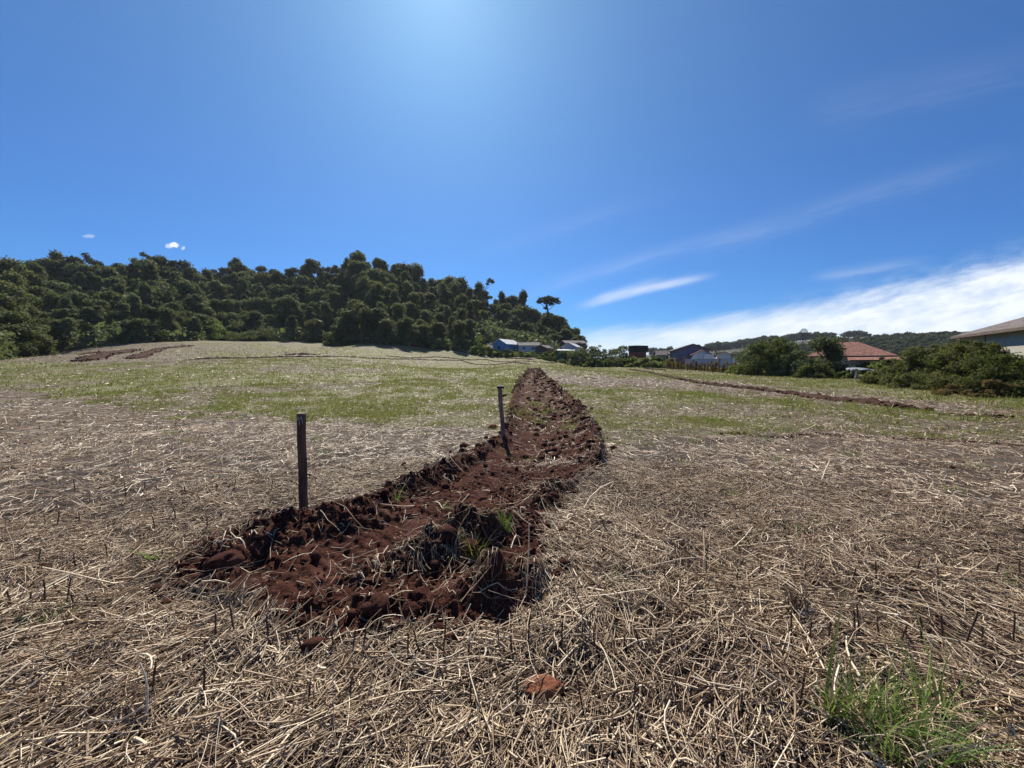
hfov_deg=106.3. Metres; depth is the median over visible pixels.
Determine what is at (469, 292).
tall forest tree
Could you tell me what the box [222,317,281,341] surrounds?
bush
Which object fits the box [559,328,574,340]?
forest tree
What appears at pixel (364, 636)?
stubble stalk
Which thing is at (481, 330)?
tall forest tree
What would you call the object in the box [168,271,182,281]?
tall forest tree
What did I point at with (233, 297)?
understorey tree
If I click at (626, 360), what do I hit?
bush
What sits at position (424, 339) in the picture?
bush
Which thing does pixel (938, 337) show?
distant tree
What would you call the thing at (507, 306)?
forest tree
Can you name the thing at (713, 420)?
field grass
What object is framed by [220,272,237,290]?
tall forest tree
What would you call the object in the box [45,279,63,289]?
forest tree
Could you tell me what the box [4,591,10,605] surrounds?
stubble stalk
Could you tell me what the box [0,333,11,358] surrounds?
vine covered tree
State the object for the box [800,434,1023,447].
soil ridge
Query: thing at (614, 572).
grass tuft
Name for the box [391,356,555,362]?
soil ridge
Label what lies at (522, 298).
tall forest tree
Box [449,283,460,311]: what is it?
tall forest tree
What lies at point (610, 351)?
bush
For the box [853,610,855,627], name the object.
stubble stalk
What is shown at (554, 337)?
vine covered tree
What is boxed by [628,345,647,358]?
brick tower
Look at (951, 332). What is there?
distant tree
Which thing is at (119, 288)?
tall forest tree
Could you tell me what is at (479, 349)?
bush
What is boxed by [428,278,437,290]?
vine covered tree
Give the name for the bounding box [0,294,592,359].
undergrowth
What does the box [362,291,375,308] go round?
tall forest tree
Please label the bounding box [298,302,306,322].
understorey tree
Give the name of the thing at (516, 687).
stubble stalk
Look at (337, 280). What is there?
tall forest tree
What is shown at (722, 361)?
white wall
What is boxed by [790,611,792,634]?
stubble stalk
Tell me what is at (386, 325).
vine covered tree
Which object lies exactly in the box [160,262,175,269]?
ridge tree
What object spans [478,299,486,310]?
tall forest tree
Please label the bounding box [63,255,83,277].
ridge tree
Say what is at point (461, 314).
vine covered tree
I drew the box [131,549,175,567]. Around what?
weed
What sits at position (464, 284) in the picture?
vine covered tree
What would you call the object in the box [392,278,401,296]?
forest tree
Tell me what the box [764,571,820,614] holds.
grass tuft
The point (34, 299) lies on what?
forest tree
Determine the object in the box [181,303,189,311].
conical tree
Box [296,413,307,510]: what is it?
stake
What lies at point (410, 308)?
vine covered tree
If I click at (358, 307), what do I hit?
vine covered tree
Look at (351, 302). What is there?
vine covered tree
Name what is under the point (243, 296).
conical tree
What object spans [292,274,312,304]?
forest tree
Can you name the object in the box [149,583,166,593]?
soil clod
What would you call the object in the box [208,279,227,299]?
tall forest tree
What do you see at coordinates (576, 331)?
forest tree
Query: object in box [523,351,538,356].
bush
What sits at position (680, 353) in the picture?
purple house
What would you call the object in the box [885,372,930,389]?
bush
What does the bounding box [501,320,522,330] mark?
forest tree
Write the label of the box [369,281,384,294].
vine covered tree
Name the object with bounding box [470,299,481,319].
vine covered tree
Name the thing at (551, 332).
forest tree
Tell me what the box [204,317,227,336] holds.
forest tree
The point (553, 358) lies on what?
edge weeds
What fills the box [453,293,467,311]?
vine covered tree
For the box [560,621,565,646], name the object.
stubble stalk
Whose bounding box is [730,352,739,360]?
distant tree
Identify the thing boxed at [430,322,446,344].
vine covered tree
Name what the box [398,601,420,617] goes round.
soil clod
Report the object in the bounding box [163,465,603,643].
clinging straw
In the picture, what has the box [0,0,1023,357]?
sky
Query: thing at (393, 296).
tall forest tree
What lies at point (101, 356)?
soil ridge
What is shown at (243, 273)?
forest tree
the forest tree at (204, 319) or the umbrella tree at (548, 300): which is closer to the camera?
the forest tree at (204, 319)
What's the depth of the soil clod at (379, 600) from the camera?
2.42 m
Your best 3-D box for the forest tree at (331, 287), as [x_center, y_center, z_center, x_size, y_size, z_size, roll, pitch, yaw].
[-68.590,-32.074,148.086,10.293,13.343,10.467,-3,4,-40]
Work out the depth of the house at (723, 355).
108.99 m
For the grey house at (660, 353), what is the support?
on the ground at (368, 348)
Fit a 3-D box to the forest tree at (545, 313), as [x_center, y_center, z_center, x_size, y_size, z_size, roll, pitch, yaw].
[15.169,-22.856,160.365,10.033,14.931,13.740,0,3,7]
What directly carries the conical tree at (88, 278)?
on the ground at (368, 348)
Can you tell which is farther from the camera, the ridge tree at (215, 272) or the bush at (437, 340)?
the ridge tree at (215, 272)
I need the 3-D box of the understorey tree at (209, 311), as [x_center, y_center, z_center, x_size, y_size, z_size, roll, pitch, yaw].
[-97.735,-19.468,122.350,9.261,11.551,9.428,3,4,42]
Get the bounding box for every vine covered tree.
[0,255,38,291]
[0,268,29,291]
[0,278,33,306]
[0,309,37,355]
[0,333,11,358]
[21,303,42,324]
[22,271,44,285]
[25,285,57,308]
[32,316,63,353]
[36,290,62,315]
[154,306,180,336]
[222,312,244,338]
[304,318,324,341]
[343,298,367,334]
[347,259,366,291]
[347,302,368,337]
[355,275,369,301]
[356,306,375,341]
[364,279,384,294]
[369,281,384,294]
[375,319,398,343]
[383,271,396,287]
[385,282,398,291]
[390,303,407,327]
[400,262,413,283]
[402,301,416,325]
[406,292,420,317]
[409,262,424,293]
[414,318,425,324]
[415,324,429,346]
[420,278,428,290]
[420,309,431,324]
[423,292,437,308]
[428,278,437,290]
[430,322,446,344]
[435,282,447,306]
[435,304,448,313]
[435,312,446,326]
[441,275,455,290]
[447,281,463,310]
[451,320,469,344]
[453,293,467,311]
[454,277,468,293]
[454,308,467,329]
[463,318,475,343]
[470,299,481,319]
[479,310,487,324]
[500,308,509,323]
[512,305,529,323]
[527,306,539,323]
[547,334,559,343]
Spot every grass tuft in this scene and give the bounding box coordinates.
[13,595,87,626]
[440,518,498,564]
[483,500,525,532]
[529,416,551,424]
[539,407,558,413]
[555,421,581,430]
[600,556,626,587]
[737,586,970,728]
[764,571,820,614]
[783,522,806,536]
[797,637,1023,767]
[857,590,1023,745]
[912,653,1023,767]
[943,478,977,492]
[996,566,1023,588]
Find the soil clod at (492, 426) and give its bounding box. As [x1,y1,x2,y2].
[488,424,497,428]
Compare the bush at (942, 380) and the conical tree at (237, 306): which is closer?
the bush at (942, 380)
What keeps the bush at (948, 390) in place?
on the ground at (368, 348)
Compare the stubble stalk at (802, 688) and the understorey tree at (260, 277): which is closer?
the stubble stalk at (802, 688)
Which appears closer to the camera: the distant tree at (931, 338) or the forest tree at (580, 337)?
the forest tree at (580, 337)
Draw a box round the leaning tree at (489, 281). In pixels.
[481,278,494,301]
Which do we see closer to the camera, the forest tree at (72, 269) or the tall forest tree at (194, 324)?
the tall forest tree at (194, 324)
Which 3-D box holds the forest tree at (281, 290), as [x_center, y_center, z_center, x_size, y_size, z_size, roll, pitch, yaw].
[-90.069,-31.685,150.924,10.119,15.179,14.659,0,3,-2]
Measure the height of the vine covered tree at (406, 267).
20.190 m
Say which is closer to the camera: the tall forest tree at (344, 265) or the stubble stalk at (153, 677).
the stubble stalk at (153, 677)
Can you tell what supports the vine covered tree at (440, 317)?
on the ground at (368, 348)
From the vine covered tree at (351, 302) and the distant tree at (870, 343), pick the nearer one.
the vine covered tree at (351, 302)
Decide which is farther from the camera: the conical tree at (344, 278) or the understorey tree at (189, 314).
the conical tree at (344, 278)
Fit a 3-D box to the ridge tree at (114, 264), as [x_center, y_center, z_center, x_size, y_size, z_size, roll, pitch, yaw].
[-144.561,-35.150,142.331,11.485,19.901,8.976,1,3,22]
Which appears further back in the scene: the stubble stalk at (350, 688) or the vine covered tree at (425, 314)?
the vine covered tree at (425, 314)
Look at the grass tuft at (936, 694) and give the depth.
1.76 m
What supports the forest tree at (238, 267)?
on the ground at (368, 348)
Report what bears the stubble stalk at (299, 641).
on the ground at (368, 348)
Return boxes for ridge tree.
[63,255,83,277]
[70,252,103,266]
[110,262,126,272]
[135,252,160,269]
[148,254,168,269]
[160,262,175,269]
[165,259,200,274]
[208,266,225,276]
[210,269,224,277]
[254,265,267,273]
[284,267,298,279]
[316,266,334,278]
[480,291,492,301]
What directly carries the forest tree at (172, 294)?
on the ground at (368, 348)
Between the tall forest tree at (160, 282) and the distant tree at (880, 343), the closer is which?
the tall forest tree at (160, 282)
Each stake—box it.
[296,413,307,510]
[497,386,506,435]
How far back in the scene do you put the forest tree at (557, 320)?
155.41 m
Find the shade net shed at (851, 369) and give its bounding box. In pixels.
[846,367,874,378]
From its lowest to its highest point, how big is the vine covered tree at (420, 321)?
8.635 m
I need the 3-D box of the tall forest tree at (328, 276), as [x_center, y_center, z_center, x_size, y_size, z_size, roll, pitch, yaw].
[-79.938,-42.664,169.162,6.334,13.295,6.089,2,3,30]
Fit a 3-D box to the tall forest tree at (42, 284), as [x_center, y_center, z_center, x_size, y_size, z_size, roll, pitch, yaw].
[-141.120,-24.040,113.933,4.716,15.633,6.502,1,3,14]
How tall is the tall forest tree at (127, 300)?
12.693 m
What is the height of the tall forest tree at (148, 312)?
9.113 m
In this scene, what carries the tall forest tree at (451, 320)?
on the ground at (368, 348)
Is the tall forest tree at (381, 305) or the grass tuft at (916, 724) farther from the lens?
the tall forest tree at (381, 305)
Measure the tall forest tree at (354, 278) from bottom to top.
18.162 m
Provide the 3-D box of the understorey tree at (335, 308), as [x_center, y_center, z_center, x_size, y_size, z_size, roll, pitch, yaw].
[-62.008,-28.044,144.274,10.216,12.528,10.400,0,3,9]
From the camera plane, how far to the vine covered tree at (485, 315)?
145.92 m
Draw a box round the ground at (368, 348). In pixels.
[0,310,1023,767]
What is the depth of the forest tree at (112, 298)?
107.17 m
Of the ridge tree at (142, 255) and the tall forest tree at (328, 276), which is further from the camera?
the tall forest tree at (328, 276)
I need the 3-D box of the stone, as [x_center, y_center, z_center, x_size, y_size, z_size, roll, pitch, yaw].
[0.155,1.524,1.932,0.221,0.067,0.146,0,3,0]
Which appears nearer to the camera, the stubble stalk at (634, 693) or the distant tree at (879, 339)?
the stubble stalk at (634, 693)
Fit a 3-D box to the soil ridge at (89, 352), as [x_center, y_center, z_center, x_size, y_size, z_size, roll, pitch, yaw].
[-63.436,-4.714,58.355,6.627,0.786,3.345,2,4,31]
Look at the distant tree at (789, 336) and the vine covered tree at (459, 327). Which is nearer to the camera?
the vine covered tree at (459, 327)
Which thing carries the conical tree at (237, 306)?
on the ground at (368, 348)
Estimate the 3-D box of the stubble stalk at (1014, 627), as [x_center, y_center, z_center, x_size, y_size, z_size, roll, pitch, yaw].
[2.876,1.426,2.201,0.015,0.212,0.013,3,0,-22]
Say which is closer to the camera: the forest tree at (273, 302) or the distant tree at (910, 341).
the forest tree at (273, 302)
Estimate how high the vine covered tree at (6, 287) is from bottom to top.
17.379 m
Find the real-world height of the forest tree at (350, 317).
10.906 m
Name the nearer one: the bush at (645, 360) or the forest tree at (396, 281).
the bush at (645, 360)
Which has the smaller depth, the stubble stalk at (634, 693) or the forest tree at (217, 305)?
the stubble stalk at (634, 693)
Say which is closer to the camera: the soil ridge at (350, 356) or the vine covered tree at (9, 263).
the soil ridge at (350, 356)
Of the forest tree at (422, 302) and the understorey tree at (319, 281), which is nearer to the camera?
the forest tree at (422, 302)
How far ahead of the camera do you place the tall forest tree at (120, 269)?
138.89 m
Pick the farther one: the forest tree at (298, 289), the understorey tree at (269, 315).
the forest tree at (298, 289)
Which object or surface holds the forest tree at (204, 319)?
on the ground at (368, 348)
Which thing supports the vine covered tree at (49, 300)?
on the ground at (368, 348)
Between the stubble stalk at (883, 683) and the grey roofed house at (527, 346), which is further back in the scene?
the grey roofed house at (527, 346)
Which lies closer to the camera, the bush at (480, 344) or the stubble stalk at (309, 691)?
the stubble stalk at (309, 691)
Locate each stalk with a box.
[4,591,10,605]
[43,579,45,601]
[65,577,71,603]
[151,661,160,693]
[202,666,205,698]
[211,613,216,637]
[228,605,234,632]
[266,614,269,644]
[296,631,303,655]
[308,680,310,698]
[349,675,352,695]
[361,627,366,646]
[413,629,419,651]
[442,621,446,655]
[469,682,471,706]
[512,678,517,703]
[526,614,530,648]
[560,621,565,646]
[572,647,582,705]
[593,627,596,646]
[633,681,636,708]
[740,693,742,708]
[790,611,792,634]
[799,672,805,703]
[808,621,811,641]
[827,621,830,637]
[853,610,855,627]
[856,603,860,635]
[873,561,876,579]
[876,616,880,636]
[881,668,891,685]
[900,625,907,639]
[919,616,922,642]
[940,615,943,635]
[955,678,964,701]
[966,611,978,641]
[980,626,983,642]
[1012,614,1015,643]
[1018,559,1020,576]
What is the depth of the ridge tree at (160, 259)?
143.89 m
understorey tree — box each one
[106,310,131,330]
[183,309,198,317]
[200,305,218,327]
[211,311,226,329]
[223,293,238,299]
[236,309,262,331]
[252,272,268,294]
[257,314,283,327]
[265,317,281,336]
[280,277,295,286]
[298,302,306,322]
[305,288,325,312]
[313,276,324,288]
[334,292,350,317]
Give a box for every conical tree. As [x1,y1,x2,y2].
[70,272,86,291]
[79,323,101,345]
[83,271,98,292]
[90,276,102,292]
[123,263,142,286]
[146,280,157,286]
[157,266,170,285]
[165,267,182,283]
[172,300,185,326]
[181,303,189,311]
[183,267,195,281]
[233,301,241,314]
[237,278,250,300]
[239,294,248,303]
[254,286,265,297]
[286,315,305,338]
[302,306,316,331]
[304,289,316,309]
[308,278,316,290]
[339,269,348,286]
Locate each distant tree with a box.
[647,347,657,355]
[652,347,663,350]
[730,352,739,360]
[786,334,797,340]
[794,346,807,352]
[810,331,819,338]
[839,331,855,337]
[850,330,861,336]
[859,331,867,336]
[862,335,880,340]
[865,340,879,345]
[871,341,888,346]
[875,337,891,340]
[875,346,892,350]
[886,349,899,355]
[887,346,905,351]
[889,340,901,344]
[900,336,920,341]
[907,339,925,346]
[915,342,930,345]
[923,336,936,341]
[934,335,954,338]
[941,338,952,342]
[943,331,960,334]
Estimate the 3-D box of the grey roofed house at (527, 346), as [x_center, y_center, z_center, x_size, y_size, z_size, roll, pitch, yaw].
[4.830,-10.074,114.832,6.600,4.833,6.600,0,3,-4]
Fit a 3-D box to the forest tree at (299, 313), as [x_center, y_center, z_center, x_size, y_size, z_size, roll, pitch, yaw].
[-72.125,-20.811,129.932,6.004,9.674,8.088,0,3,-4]
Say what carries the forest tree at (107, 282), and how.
on the ground at (368, 348)
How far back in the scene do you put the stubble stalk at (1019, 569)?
2.86 m
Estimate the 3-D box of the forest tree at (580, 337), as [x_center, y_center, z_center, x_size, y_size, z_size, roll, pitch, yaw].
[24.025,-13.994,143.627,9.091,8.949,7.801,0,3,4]
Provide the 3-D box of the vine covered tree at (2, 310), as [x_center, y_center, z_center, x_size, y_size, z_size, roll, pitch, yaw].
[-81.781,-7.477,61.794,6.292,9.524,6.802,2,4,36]
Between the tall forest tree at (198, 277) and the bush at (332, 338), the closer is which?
the bush at (332, 338)
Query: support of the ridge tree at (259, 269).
on the ground at (368, 348)
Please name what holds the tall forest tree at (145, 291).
on the ground at (368, 348)
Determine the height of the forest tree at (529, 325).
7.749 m
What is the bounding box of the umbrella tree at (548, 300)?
[536,295,561,321]
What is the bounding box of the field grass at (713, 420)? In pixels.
[0,342,1023,461]
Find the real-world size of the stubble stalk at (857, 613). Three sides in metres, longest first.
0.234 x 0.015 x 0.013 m
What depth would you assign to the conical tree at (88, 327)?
82.34 m
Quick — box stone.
[522,674,564,699]
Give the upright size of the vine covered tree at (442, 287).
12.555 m
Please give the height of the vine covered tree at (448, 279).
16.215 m
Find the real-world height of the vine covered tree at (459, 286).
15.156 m
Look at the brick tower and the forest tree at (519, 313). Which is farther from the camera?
the forest tree at (519, 313)
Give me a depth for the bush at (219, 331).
109.73 m
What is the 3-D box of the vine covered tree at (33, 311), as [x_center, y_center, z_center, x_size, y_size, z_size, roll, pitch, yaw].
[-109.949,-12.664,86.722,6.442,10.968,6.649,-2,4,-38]
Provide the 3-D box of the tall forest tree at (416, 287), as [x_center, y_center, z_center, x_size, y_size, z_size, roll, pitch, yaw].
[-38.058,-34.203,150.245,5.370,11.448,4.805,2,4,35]
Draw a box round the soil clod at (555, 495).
[550,491,559,498]
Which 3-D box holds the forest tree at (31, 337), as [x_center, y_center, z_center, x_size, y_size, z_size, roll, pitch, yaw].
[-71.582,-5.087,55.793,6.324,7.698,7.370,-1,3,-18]
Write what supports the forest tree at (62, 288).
on the ground at (368, 348)
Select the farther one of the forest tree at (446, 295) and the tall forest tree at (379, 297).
the forest tree at (446, 295)
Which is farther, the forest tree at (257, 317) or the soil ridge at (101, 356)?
the forest tree at (257, 317)
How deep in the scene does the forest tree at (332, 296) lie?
139.46 m
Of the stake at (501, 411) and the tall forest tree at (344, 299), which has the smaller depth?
the stake at (501, 411)
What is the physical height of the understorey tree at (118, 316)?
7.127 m
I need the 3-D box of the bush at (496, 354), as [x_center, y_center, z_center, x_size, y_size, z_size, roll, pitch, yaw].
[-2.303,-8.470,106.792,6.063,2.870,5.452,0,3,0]
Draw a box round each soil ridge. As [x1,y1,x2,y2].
[77,348,138,361]
[85,351,106,353]
[122,345,188,358]
[193,355,528,364]
[290,353,313,354]
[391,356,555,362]
[401,344,532,359]
[631,369,921,410]
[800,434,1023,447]
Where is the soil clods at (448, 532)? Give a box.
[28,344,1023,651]
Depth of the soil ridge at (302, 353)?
64.55 m
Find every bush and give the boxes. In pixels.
[208,319,240,340]
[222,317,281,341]
[322,332,342,345]
[341,336,357,345]
[408,322,437,344]
[429,338,450,348]
[445,341,458,347]
[468,346,485,353]
[474,335,486,351]
[478,346,494,355]
[493,349,509,356]
[509,349,524,356]
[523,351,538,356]
[535,352,556,358]
[542,349,569,360]
[564,346,599,365]
[575,345,613,366]
[580,357,604,366]
[590,349,621,365]
[601,345,635,366]
[622,356,649,366]
[637,357,664,367]
[651,355,668,367]
[662,358,673,368]
[725,363,744,373]
[730,336,793,375]
[739,337,811,375]
[773,349,835,376]
[792,362,845,378]
[804,333,858,374]
[832,371,859,378]
[853,361,873,374]
[856,357,908,384]
[864,361,889,373]
[876,344,942,384]
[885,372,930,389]
[902,338,1009,387]
[920,340,1023,390]
[930,379,1022,397]
[951,349,1023,396]
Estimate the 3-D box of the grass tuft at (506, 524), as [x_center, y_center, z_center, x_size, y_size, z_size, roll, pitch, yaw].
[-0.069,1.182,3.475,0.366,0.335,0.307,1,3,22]
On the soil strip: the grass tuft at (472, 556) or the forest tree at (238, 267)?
the grass tuft at (472, 556)
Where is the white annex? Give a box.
[703,354,713,358]
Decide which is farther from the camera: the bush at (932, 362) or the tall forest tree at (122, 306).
the tall forest tree at (122, 306)
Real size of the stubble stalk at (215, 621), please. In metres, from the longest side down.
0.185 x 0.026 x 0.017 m
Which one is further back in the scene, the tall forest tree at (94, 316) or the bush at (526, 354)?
the bush at (526, 354)
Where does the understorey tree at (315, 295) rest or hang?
on the ground at (368, 348)
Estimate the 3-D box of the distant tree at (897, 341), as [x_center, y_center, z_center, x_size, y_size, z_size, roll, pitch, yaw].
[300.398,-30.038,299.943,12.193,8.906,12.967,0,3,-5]
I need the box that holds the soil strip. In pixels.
[160,368,607,641]
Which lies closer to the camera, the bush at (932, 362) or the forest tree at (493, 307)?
the bush at (932, 362)
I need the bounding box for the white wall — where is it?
[685,358,734,367]
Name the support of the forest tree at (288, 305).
on the ground at (368, 348)
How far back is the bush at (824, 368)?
45.33 m
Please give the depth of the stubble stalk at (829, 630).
2.18 m
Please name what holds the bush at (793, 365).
on the ground at (368, 348)
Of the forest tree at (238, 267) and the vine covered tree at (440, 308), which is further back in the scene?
the forest tree at (238, 267)
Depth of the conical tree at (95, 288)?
120.55 m
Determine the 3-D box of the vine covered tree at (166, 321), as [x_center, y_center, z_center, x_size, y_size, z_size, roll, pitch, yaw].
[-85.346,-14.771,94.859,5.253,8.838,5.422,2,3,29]
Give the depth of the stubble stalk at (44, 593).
2.54 m
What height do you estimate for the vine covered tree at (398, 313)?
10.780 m
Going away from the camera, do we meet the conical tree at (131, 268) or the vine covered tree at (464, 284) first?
the conical tree at (131, 268)
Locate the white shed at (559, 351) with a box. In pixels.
[556,349,574,358]
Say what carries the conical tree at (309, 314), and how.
on the ground at (368, 348)
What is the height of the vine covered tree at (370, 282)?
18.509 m
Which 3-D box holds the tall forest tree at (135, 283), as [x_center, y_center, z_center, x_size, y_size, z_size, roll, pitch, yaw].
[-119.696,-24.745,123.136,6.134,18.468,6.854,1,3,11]
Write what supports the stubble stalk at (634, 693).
on the ground at (368, 348)
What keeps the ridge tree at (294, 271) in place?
on the ground at (368, 348)
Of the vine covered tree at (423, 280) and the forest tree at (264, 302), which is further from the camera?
the vine covered tree at (423, 280)
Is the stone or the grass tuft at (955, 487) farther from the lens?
the grass tuft at (955, 487)
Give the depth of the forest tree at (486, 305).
165.27 m
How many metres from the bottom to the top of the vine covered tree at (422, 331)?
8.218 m
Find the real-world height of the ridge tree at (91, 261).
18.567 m
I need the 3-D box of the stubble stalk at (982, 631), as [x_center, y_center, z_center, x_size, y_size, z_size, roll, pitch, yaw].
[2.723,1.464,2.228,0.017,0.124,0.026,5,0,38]
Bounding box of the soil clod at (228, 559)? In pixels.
[201,549,244,574]
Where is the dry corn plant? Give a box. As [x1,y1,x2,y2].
[717,358,721,371]
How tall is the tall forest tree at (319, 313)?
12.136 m
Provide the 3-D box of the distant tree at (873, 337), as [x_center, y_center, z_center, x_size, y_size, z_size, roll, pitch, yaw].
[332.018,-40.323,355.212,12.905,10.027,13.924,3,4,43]
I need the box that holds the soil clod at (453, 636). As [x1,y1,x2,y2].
[445,631,457,643]
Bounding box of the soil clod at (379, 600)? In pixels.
[367,592,389,615]
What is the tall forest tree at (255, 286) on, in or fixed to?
on the ground at (368, 348)
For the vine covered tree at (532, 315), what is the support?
on the ground at (368, 348)
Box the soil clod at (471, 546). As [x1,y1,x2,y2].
[463,538,477,553]
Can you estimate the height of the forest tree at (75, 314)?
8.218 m
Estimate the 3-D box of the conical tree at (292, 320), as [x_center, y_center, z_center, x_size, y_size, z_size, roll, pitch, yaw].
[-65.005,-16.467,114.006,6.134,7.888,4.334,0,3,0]
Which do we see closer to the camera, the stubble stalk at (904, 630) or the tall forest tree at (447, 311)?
the stubble stalk at (904, 630)
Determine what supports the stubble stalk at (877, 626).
on the ground at (368, 348)
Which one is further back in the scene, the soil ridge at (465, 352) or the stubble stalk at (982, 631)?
the soil ridge at (465, 352)
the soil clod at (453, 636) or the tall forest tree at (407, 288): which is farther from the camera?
the tall forest tree at (407, 288)
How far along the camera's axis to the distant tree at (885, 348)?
279.24 m
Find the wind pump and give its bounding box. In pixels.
[799,328,807,349]
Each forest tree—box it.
[0,291,50,330]
[0,310,57,345]
[0,323,58,357]
[14,305,35,325]
[21,261,33,271]
[22,295,42,306]
[27,262,49,280]
[28,257,69,280]
[34,277,48,288]
[38,311,54,319]
[41,258,73,279]
[44,291,93,319]
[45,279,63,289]
[46,249,65,260]
[50,308,89,338]
[51,261,95,283]
[51,281,83,296]
[51,317,79,348]
[59,296,76,309]
[79,298,112,322]
[79,305,108,327]
[92,264,120,278]
[94,287,116,309]
[96,276,127,291]
[96,290,127,318]
[110,282,127,309]
[111,319,132,343]
[113,263,129,285]
[114,301,133,318]
[116,273,128,286]
[119,317,169,341]
[120,294,141,318]
[124,257,159,283]
[124,291,157,308]
[128,293,143,318]
[129,278,142,292]
[135,286,166,307]
[137,282,157,307]
[138,262,161,282]
[141,304,158,323]
[153,278,168,288]
[153,302,188,326]
[156,284,181,302]
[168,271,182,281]
[169,279,184,291]
[174,279,208,303]
[181,293,206,315]
[183,317,202,336]
[189,313,216,333]
[194,273,208,283]
[197,281,209,296]
[201,267,213,286]
[203,298,231,313]
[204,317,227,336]
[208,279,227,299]
[218,261,248,278]
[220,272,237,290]
[222,283,235,297]
[223,299,238,311]
[227,257,240,267]
[232,271,255,297]
[233,276,252,299]
[235,311,267,339]
[241,298,271,314]
[246,297,280,316]
[251,282,263,298]
[257,291,267,297]
[262,271,285,289]
[264,300,281,315]
[267,284,292,299]
[271,296,299,330]
[283,293,297,300]
[288,284,310,303]
[291,308,306,327]
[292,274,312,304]
[298,258,324,278]
[298,270,311,284]
[306,301,317,319]
[315,291,345,320]
[315,299,334,322]
[319,284,342,307]
[319,301,333,329]
[323,272,335,283]
[330,265,341,276]
[330,322,342,340]
[332,273,344,285]
[333,308,352,336]
[333,310,359,336]
[336,290,355,307]
[340,256,348,284]
[341,251,371,276]
[347,260,371,292]
[349,271,368,293]
[358,268,394,286]
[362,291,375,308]
[369,307,389,335]
[370,293,388,308]
[371,257,390,272]
[374,301,387,329]
[382,287,391,312]
[387,301,396,319]
[388,289,400,307]
[389,263,404,278]
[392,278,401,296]
[393,317,420,339]
[398,270,412,295]
[399,281,414,302]
[412,282,420,292]
[415,291,429,306]
[419,309,435,321]
[421,284,432,292]
[424,286,439,298]
[428,321,449,338]
[432,279,442,296]
[436,290,454,307]
[443,305,452,322]
[446,316,457,334]
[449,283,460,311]
[465,287,473,301]
[466,300,475,320]
[473,281,483,308]
[477,327,485,343]
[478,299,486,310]
[484,300,490,310]
[489,303,497,316]
[494,305,500,321]
[497,290,505,303]
[498,302,513,319]
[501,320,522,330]
[505,294,519,307]
[507,309,525,322]
[510,315,520,328]
[516,289,527,305]
[518,322,535,333]
[536,327,543,336]
[537,322,544,334]
[538,312,554,326]
[539,314,554,328]
[543,329,559,336]
[547,314,569,326]
[559,321,567,328]
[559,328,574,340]
[570,327,585,337]
[572,335,588,348]
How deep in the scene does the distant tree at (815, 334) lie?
550.40 m
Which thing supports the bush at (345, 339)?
on the ground at (368, 348)
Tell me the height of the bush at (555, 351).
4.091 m
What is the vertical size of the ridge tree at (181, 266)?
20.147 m
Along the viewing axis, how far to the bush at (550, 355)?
99.09 m
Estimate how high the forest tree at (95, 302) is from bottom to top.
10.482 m
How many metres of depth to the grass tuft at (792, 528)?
3.65 m
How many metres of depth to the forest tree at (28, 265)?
131.76 m
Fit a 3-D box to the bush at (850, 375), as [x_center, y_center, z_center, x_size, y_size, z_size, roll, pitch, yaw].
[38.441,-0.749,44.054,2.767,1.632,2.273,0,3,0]
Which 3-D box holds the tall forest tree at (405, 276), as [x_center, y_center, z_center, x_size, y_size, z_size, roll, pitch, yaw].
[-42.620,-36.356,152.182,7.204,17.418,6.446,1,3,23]
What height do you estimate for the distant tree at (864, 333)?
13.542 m
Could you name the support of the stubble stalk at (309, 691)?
on the ground at (368, 348)
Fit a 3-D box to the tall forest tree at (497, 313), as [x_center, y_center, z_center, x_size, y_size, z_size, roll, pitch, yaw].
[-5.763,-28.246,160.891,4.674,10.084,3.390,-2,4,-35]
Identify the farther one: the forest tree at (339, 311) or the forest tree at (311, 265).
the forest tree at (311, 265)
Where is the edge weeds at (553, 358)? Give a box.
[470,345,728,371]
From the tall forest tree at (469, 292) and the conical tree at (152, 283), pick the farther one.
the tall forest tree at (469, 292)
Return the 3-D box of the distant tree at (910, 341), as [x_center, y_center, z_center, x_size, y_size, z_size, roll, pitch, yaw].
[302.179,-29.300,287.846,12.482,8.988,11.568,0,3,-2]
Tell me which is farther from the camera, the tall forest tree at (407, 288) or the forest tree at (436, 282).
the forest tree at (436, 282)
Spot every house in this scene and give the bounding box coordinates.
[491,339,517,351]
[517,342,539,351]
[534,345,557,356]
[559,340,586,353]
[561,343,581,359]
[653,351,669,361]
[666,344,712,363]
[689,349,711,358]
[716,352,731,358]
[807,342,903,367]
[950,317,1023,357]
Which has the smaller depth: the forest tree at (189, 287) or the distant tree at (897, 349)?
the forest tree at (189, 287)
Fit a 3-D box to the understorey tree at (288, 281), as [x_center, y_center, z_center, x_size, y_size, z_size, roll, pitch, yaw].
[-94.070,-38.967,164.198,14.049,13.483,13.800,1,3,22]
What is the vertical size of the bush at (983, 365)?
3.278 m
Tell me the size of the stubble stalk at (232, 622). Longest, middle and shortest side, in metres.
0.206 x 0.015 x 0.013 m
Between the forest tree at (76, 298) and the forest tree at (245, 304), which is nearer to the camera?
the forest tree at (76, 298)
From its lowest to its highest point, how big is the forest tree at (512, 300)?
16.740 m
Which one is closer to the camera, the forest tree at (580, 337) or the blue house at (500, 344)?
the blue house at (500, 344)
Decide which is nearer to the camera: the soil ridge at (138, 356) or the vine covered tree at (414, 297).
the soil ridge at (138, 356)
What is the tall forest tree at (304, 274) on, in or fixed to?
on the ground at (368, 348)
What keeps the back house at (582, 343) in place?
on the ground at (368, 348)

